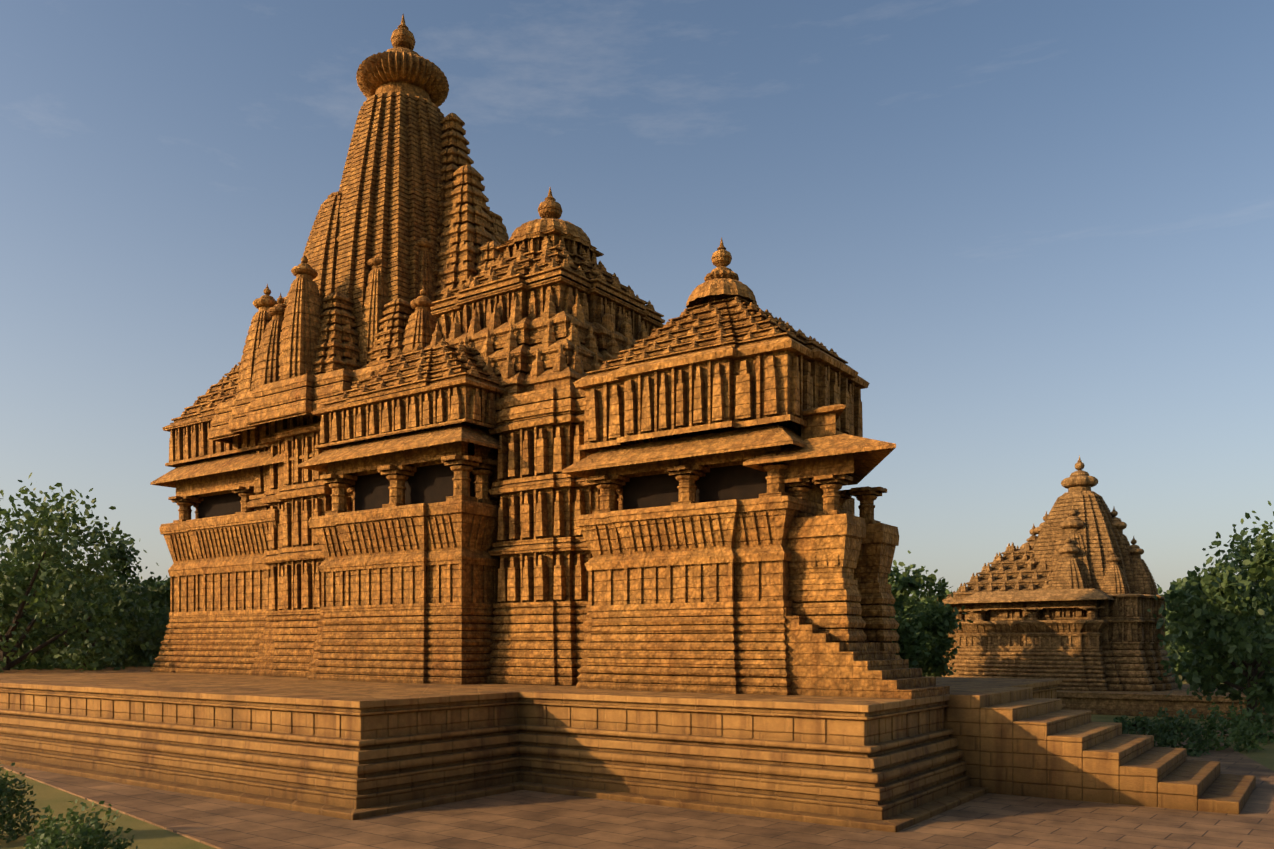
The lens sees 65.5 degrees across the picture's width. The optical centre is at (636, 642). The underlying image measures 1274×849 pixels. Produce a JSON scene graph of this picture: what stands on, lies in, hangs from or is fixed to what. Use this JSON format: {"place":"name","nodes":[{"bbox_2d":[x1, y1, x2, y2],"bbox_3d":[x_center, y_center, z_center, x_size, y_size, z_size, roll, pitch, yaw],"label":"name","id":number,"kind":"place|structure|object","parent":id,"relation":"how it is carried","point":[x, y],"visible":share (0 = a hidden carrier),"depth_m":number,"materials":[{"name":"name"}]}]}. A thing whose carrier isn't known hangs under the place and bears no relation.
{"place":"outdoors","nodes":[
{"label":"outdoors","id":0,"kind":"place"},
{"bbox_2d":[198,464,766,518],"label":"window openings","id":1,"kind":"object","parent":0,"point":[429,484],"visible":0.19,"depth_m":32.82,"materials":[{"name":"black"}]},
{"bbox_2d":[0,723,1273,848],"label":"paving","id":2,"kind":"structure","parent":0,"point":[522,819],"depth_m":22.98,"materials":[{"name":"brown stone"}]},
{"bbox_2d":[0,666,1255,832],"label":"platform","id":3,"kind":"structure","parent":2,"relation":"on","point":[352,750],"depth_m":27.28,"materials":[{"name":"stone"}]},
{"bbox_2d":[150,14,949,698],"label":"temple","id":4,"kind":"structure","parent":3,"relation":"on","point":[554,380],"depth_m":36.58,"materials":[{"name":"stone"}]},
{"bbox_2d":[0,665,1273,848],"bbox_3d":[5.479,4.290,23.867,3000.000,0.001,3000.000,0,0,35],"label":"ground","id":5,"kind":"structure","parent":0,"point":[148,835],"depth_m":24.89,"materials":[{"name":"green plant"}]},
{"bbox_2d":[0,551,1271,736],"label":"tree trunks","id":6,"kind":"object","parent":5,"relation":"on","point":[21,613],"visible":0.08,"depth_m":53.03,"materials":[{"name":"brown plant"}]},
{"bbox_2d":[0,472,1273,848],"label":"tree leaves","id":7,"kind":"object","parent":5,"relation":"on","point":[930,624],"visible":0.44,"depth_m":54.40,"materials":[{"name":"green plant"}]},
{"bbox_2d":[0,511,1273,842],"bbox_3d":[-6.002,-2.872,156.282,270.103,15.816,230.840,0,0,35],"label":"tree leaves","id":8,"kind":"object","parent":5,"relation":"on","point":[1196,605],"visible":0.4,"depth_m":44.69,"materials":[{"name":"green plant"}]},
{"bbox_2d":[937,455,1273,720],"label":"temple","id":9,"kind":"structure","parent":5,"relation":"on","point":[1068,593],"depth_m":64.34,"materials":[{"name":"stone"}]},
{"bbox_2d":[0,0,1273,596],"label":"sky","id":10,"kind":"structure","parent":0,"point":[1039,234],"materials":[{"name":"blue"}]}
]}

